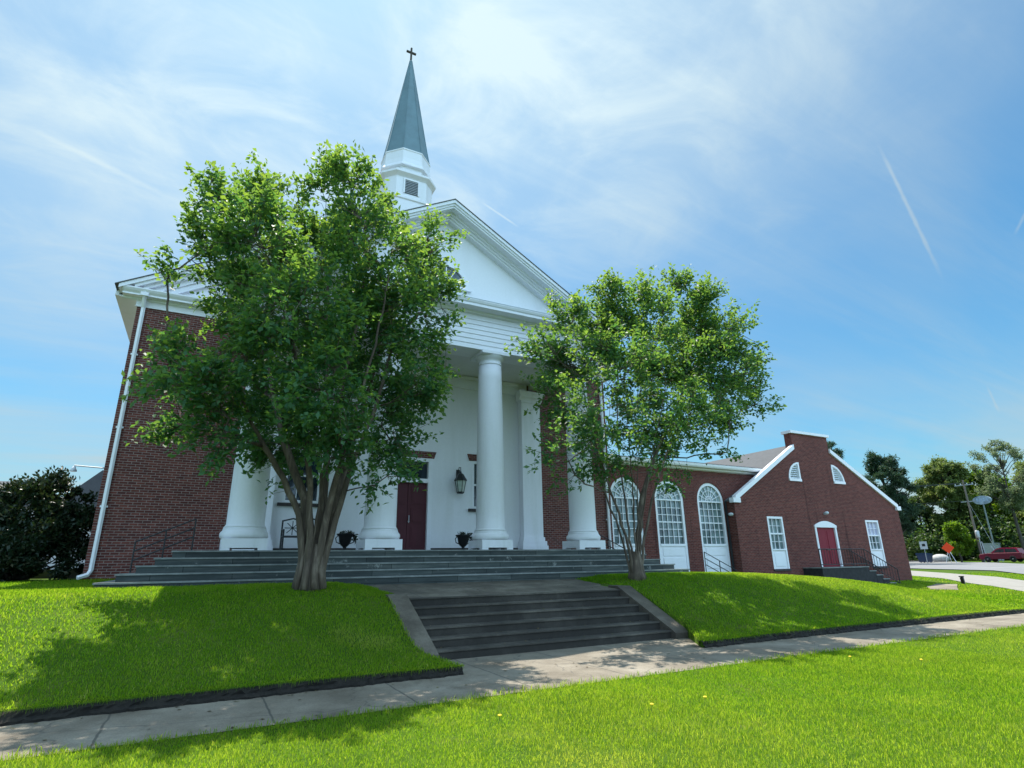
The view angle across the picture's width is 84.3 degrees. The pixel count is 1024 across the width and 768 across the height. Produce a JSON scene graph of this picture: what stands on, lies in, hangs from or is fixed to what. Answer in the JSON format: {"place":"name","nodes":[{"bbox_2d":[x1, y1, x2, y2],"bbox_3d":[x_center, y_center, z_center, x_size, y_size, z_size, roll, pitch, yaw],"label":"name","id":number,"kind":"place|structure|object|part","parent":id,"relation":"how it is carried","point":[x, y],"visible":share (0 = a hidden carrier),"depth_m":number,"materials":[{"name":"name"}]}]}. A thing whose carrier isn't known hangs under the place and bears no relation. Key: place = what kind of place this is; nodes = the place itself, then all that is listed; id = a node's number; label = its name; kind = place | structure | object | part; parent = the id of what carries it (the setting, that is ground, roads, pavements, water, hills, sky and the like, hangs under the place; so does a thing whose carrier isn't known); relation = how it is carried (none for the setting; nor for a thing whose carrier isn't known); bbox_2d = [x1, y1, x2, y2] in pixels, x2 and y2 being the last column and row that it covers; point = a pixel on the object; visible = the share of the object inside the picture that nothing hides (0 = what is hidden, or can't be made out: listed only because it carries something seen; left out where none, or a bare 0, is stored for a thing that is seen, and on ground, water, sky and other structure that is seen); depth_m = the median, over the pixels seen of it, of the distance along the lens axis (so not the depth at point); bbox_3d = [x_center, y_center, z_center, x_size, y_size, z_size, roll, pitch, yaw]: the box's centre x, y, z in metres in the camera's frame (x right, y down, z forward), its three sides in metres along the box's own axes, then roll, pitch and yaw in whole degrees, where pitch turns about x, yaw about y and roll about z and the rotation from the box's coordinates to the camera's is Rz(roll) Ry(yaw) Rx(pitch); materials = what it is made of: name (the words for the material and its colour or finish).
{"place":"outdoors","nodes":[
{"label":"outdoors","id":0,"kind":"place"},
{"bbox_2d":[30,569,78,578],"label":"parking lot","id":1,"kind":"structure","parent":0,"point":[44,575],"depth_m":16.72,"materials":[{"name":"grey asphalt"}]},
{"bbox_2d":[3,628,1004,760],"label":"subsoil","id":2,"kind":"structure","parent":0,"point":[392,709],"depth_m":6.71,"materials":[{"name":"soil"}]},
{"bbox_2d":[0,609,1023,726],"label":"soil edge","id":3,"kind":"object","parent":2,"relation":"on","point":[71,711],"visible":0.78,"depth_m":7.48,"materials":[{"name":"black soil"}]},
{"bbox_2d":[10,580,1007,744],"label":"fallen leaves","id":4,"kind":"object","parent":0,"point":[465,674],"visible":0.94,"depth_m":10.19,"materials":[{"name":"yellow plant"}]},
{"bbox_2d":[0,559,1023,767],"bbox_3d":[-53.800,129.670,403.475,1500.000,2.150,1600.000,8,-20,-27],"label":"lawn","id":5,"kind":"structure","parent":0,"point":[49,665],"depth_m":7.58,"materials":[{"name":"green plant"}]},
{"bbox_2d":[0,465,97,581],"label":"shrub","id":6,"kind":"object","parent":5,"relation":"on","point":[29,547],"visible":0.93,"depth_m":15.14,"materials":[{"name":"green plant"}]},
{"bbox_2d":[21,470,103,568],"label":"house","id":7,"kind":"structure","parent":5,"relation":"on","point":[93,483],"depth_m":32.02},
{"bbox_2d":[119,139,469,590],"bbox_3d":[-4.447,-0.844,12.673,6.641,10.456,6.823,-3,-18,7],"label":"crape myrtle","id":8,"kind":"object","parent":5,"relation":"on","point":[324,337],"visible":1,"depth_m":11.68,"materials":[{"name":"green plant"}]},
{"bbox_2d":[76,48,618,579],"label":"church","id":9,"kind":"structure","parent":5,"relation":"on","point":[482,442],"depth_m":18.53,"materials":[{"name":"paint"}]},
{"bbox_2d":[70,465,103,471],"bbox_3d":[-14.324,2.965,19.625,1.661,0.234,0.220,8,-20,-27],"label":"floodlight","id":10,"kind":"object","parent":9,"relation":"attached to","point":[73,469],"visible":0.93,"depth_m":19.38,"materials":[{"name":"white metal"}]},
{"bbox_2d":[277,449,322,506],"bbox_3d":[-6.640,2.974,17.979,1.380,1.820,0.210,8,-20,-27],"label":"window","id":11,"kind":"structure","parent":9,"relation":"in","point":[315,487],"depth_m":17.99,"materials":[{"name":"white glass"}]},
{"bbox_2d":[396,482,426,549],"bbox_3d":[-3.573,4.515,19.246,1.360,2.320,0.114,8,-20,-27],"label":"door","id":12,"kind":"structure","parent":9,"relation":"in","point":[411,504],"depth_m":19.32,"materials":[{"name":"red wood"}]},
{"bbox_2d":[427,261,471,292],"bbox_3d":[-2.189,-3.658,18.862,1.800,0.930,0.097,8,-20,-27],"label":"fan window","id":13,"kind":"structure","parent":9,"relation":"in","point":[457,275],"depth_m":19.06,"materials":[{"name":"white glass"}]},
{"bbox_2d":[454,467,466,493],"bbox_3d":[-1.842,3.430,20.180,0.398,0.963,0.488,8,-20,-27],"label":"wall lantern","id":14,"kind":"object","parent":9,"relation":"attached to","point":[460,480],"depth_m":20.03,"materials":[{"name":"black metal"}]},
{"bbox_2d":[468,461,476,511],"bbox_3d":[-0.979,3.798,20.848,1.380,1.820,0.210,8,-20,-27],"label":"window","id":15,"kind":"structure","parent":9,"relation":"in","point":[474,464],"depth_m":20.67,"materials":[{"name":"white glass"}]},
{"bbox_2d":[92,549,689,588],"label":"porch steps","id":16,"kind":"structure","parent":5,"relation":"on","point":[233,567],"depth_m":14.35,"materials":[{"name":"concrete"}]},
{"bbox_2d":[129,519,196,572],"bbox_3d":[-8.672,4.083,14.073,1.266,1.466,0.036,8,-20,-27],"label":"handrail","id":17,"kind":"object","parent":16,"relation":"on","point":[164,547],"visible":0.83,"depth_m":14.10,"materials":[{"name":"black metal"}]},
{"bbox_2d":[279,518,314,549],"bbox_3d":[-6.138,4.436,16.624,1.196,0.991,0.525,8,-20,-27],"label":"garden bench","id":18,"kind":"object","parent":16,"relation":"on","point":[282,536],"visible":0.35,"depth_m":16.53,"materials":[{"name":"black metal"}]},
{"bbox_2d":[335,530,357,549],"bbox_3d":[-4.969,4.724,17.017,0.681,0.647,0.516,19,-26,-47],"label":"urn planter","id":19,"kind":"object","parent":16,"relation":"on","point":[345,539],"visible":0.88,"depth_m":16.86,"materials":[{"name":"black metal"}]},
{"bbox_2d":[455,532,472,549],"bbox_3d":[-1.575,5.200,18.745,0.517,0.684,0.672,-14,-22,36],"label":"urn planter","id":20,"kind":"object","parent":16,"relation":"on","point":[463,538],"visible":0.88,"depth_m":18.57,"materials":[{"name":"black metal"}]},
{"bbox_2d":[596,534,622,548],"bbox_3d":[3.528,5.953,20.226,1.286,1.266,0.036,8,-20,-27],"label":"handrail","id":21,"kind":"object","parent":16,"relation":"on","point":[610,542],"visible":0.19,"depth_m":20.28,"materials":[{"name":"black metal"}]},
{"bbox_2d":[369,579,614,597],"bbox_3d":[-0.370,5.275,13.781,6.160,0.878,2.580,8,-20,-27],"label":"landing","id":22,"kind":"object","parent":5,"relation":"on","point":[420,590],"visible":0.15,"depth_m":13.55,"materials":[{"name":"concrete"}]},
{"bbox_2d":[385,585,687,659],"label":"entrance steps","id":23,"kind":"structure","parent":5,"relation":"on","point":[460,627],"depth_m":11.65,"materials":[{"name":"concrete"}]},
{"bbox_2d":[503,262,786,580],"bbox_3d":[4.445,0.368,17.323,11.700,10.631,6.487,8,-20,-27],"label":"crape myrtle","id":24,"kind":"object","parent":5,"relation":"on","point":[682,372],"visible":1,"depth_m":16.40,"materials":[{"name":"green plant"}]},
{"bbox_2d":[608,455,762,571],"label":"hall wing","id":25,"kind":"structure","parent":5,"relation":"on","point":[689,529],"depth_m":25.36,"materials":[{"name":"brown brick"}]},
{"bbox_2d":[610,478,644,553],"bbox_3d":[4.828,5.974,23.822,1.680,4.060,0.150,8,-20,-27],"label":"arched window","id":26,"kind":"structure","parent":25,"relation":"in","point":[617,491],"depth_m":24.02,"materials":[{"name":"white glass"}]},
{"bbox_2d":[655,481,689,571],"bbox_3d":[6.995,6.290,24.921,1.680,4.060,0.150,8,-20,-27],"label":"arched window","id":27,"kind":"structure","parent":25,"relation":"in","point":[671,527],"depth_m":24.92,"materials":[{"name":"white glass"}]},
{"bbox_2d":[697,483,731,571],"bbox_3d":[9.233,6.615,26.055,1.680,4.060,0.150,8,-20,-27],"label":"arched window","id":28,"kind":"structure","parent":25,"relation":"in","point":[709,499],"depth_m":26.09,"materials":[{"name":"white glass"}]},
{"bbox_2d":[704,552,736,571],"bbox_3d":[8.900,7.799,24.030,1.836,1.303,0.036,8,-20,-27],"label":"handrail","id":29,"kind":"object","parent":5,"relation":"on","point":[716,564],"visible":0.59,"depth_m":23.93,"materials":[{"name":"black metal"}]},
{"bbox_2d":[706,430,912,580],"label":"gabled building","id":30,"kind":"structure","parent":5,"relation":"on","point":[790,493],"depth_m":29.00,"materials":[{"name":"brick"}]},
{"bbox_2d":[767,516,791,570],"bbox_3d":[12.656,7.594,26.939,1.180,2.490,0.180,8,-20,-27],"label":"sash window","id":31,"kind":"structure","parent":30,"relation":"in","point":[777,539],"depth_m":26.97,"materials":[{"name":"white glass"}]},
{"bbox_2d":[817,527,830,566],"bbox_3d":[15.620,8.191,28.420,0.726,1.900,0.065,8,-20,-27],"label":"door","id":32,"kind":"structure","parent":30,"relation":"in","point":[821,531],"depth_m":28.44,"materials":[{"name":"red wood"}]},
{"bbox_2d":[824,528,839,566],"bbox_3d":[16.269,8.286,28.749,0.726,1.900,0.065,8,-20,-27],"label":"door","id":33,"kind":"structure","parent":30,"relation":"in","point":[829,532],"depth_m":28.73,"materials":[{"name":"red wood"}]},
{"bbox_2d":[865,520,888,567],"bbox_3d":[19.547,8.606,30.428,1.240,2.470,0.180,8,-20,-27],"label":"sash window","id":34,"kind":"structure","parent":30,"relation":"in","point":[872,526],"depth_m":30.50,"materials":[{"name":"white glass"}]},
{"bbox_2d":[827,440,843,458],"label":"pine tree","id":35,"kind":"object","parent":5,"relation":"on","point":[837,451],"visible":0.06,"depth_m":79.53,"materials":[{"name":"green plant"}]},
{"bbox_2d":[803,566,896,583],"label":"side steps","id":36,"kind":"structure","parent":5,"relation":"on","point":[862,573],"depth_m":27.22,"materials":[{"name":"grey concrete"}]},
{"bbox_2d":[818,549,900,582],"bbox_3d":[17.178,9.104,27.788,6.093,1.954,0.048,8,-20,-27],"label":"railing","id":37,"kind":"object","parent":36,"relation":"on","point":[858,560],"visible":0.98,"depth_m":27.93,"materials":[{"name":"black metal"}]},
{"bbox_2d":[850,550,883,577],"bbox_3d":[18.367,9.551,29.253,2.560,1.952,0.048,8,-20,-27],"label":"railing","id":38,"kind":"object","parent":36,"relation":"on","point":[864,562],"visible":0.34,"depth_m":29.26,"materials":[{"name":"black metal"}]},
{"bbox_2d":[862,473,875,483],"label":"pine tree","id":39,"kind":"object","parent":5,"relation":"on","point":[867,477],"visible":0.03,"depth_m":87.28,"materials":[{"name":"green plant"}]},
{"bbox_2d":[861,448,925,539],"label":"pine tree","id":40,"kind":"object","parent":5,"relation":"on","point":[887,469],"visible":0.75,"depth_m":78.96,"materials":[{"name":"green plant"}]},
{"bbox_2d":[901,494,942,553],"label":"oak tree","id":41,"kind":"object","parent":5,"relation":"on","point":[921,514],"visible":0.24,"depth_m":99.14,"materials":[{"name":"green plant"}]},
{"bbox_2d":[919,541,927,562],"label":"roadside sign","id":42,"kind":"object","parent":5,"relation":"on","point":[923,545],"visible":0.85,"depth_m":83.36,"materials":[{"name":"white metal"}]},
{"bbox_2d":[915,553,932,562],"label":"waste container","id":43,"kind":"object","parent":5,"relation":"on","point":[921,557],"visible":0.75,"depth_m":84.39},
{"bbox_2d":[933,554,949,561],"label":"boulder","id":44,"kind":"object","parent":5,"relation":"on","point":[940,558],"visible":0.73,"depth_m":87.37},
{"bbox_2d":[926,584,957,589],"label":"walkway","id":45,"kind":"structure","parent":5,"relation":"on","point":[945,586],"depth_m":26.71,"materials":[{"name":"concrete"}]},
{"bbox_2d":[908,454,983,558],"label":"oak tree","id":46,"kind":"object","parent":5,"relation":"on","point":[942,470],"visible":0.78,"depth_m":96.38,"materials":[{"name":"green plant"}]},
{"bbox_2d":[942,542,956,562],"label":"roadwork sign","id":47,"kind":"object","parent":5,"relation":"on","point":[947,547],"visible":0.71,"depth_m":80.13,"materials":[{"name":"orange metal"}]},
{"bbox_2d":[940,520,978,561],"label":"tree","id":48,"kind":"object","parent":5,"relation":"on","point":[957,536],"visible":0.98,"depth_m":82.35,"materials":[{"name":"green plant"}]},
{"bbox_2d":[959,576,965,583],"bbox_3d":[22.813,9.964,28.635,0.120,0.460,0.200,8,-20,-27],"label":"marker post","id":49,"kind":"object","parent":5,"relation":"on","point":[962,579],"visible":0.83,"depth_m":28.60,"materials":[{"name":"black metal"}]},
{"bbox_2d":[903,502,1023,560],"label":"thicket","id":50,"kind":"object","parent":5,"relation":"on","point":[1002,530],"visible":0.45,"depth_m":92.35,"materials":[{"name":"green plant"}]},
{"bbox_2d":[954,480,1003,561],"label":"utility pole","id":51,"kind":"object","parent":5,"relation":"on","point":[977,534],"visible":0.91,"depth_m":81.90,"materials":[{"name":"grey wood"}]},
{"bbox_2d":[973,496,998,561],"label":"oval sign","id":52,"kind":"object","parent":5,"relation":"on","point":[982,500],"visible":0.97,"depth_m":81.68,"materials":[{"name":"white metal"}]},
{"bbox_2d":[963,439,1023,549],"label":"elm tree","id":53,"kind":"object","parent":5,"relation":"on","point":[1011,504],"visible":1,"depth_m":84.19,"materials":[{"name":"green plant"}]},
{"bbox_2d":[983,543,1003,560],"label":"utility cabinet","id":54,"kind":"object","parent":5,"relation":"on","point":[988,548],"visible":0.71,"depth_m":87.03,"materials":[{"name":"metal"}]},
{"bbox_2d":[965,469,1023,539],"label":"oak tree","id":55,"kind":"object","parent":5,"relation":"on","point":[974,481],"visible":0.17,"depth_m":96.33,"materials":[{"name":"green plant"}]},
{"bbox_2d":[979,547,1023,561],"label":"parked car","id":56,"kind":"object","parent":5,"relation":"on","point":[1013,554],"visible":1,"depth_m":76.67,"materials":[{"name":"paint"}]},
{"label":"window","id":57,"kind":"part","parent":56,"relation":"part of","materials":[{"name":"black glass"}]},
{"bbox_2d":[1006,460,1023,526],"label":"oak tree","id":58,"kind":"object","parent":5,"relation":"on","point":[1019,515],"visible":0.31,"depth_m":90.71,"materials":[{"name":"green plant"}]},
{"bbox_2d":[0,613,1023,759],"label":"pavement","id":59,"kind":"structure","parent":0,"point":[104,729],"depth_m":7.34,"materials":[{"name":"concrete"}]},
{"bbox_2d":[0,0,1023,526],"label":"sky","id":60,"kind":"structure","parent":0,"point":[853,170],"materials":[{"name":"blue"}]},
{"bbox_2d":[450,638,700,673],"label":"walkway","id":61,"kind":"structure","parent":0,"point":[500,662],"depth_m":10.24,"materials":[{"name":"concrete"}]},
{"bbox_2d":[909,561,1023,573],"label":"road","id":62,"kind":"structure","parent":0,"point":[1012,567],"depth_m":60.65,"materials":[{"name":"grey asphalt"}]},
{"bbox_2d":[911,571,1023,590],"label":"driveway","id":63,"kind":"structure","parent":0,"point":[1009,583],"depth_m":32.03,"materials":[{"name":"grey concrete"}]}
]}

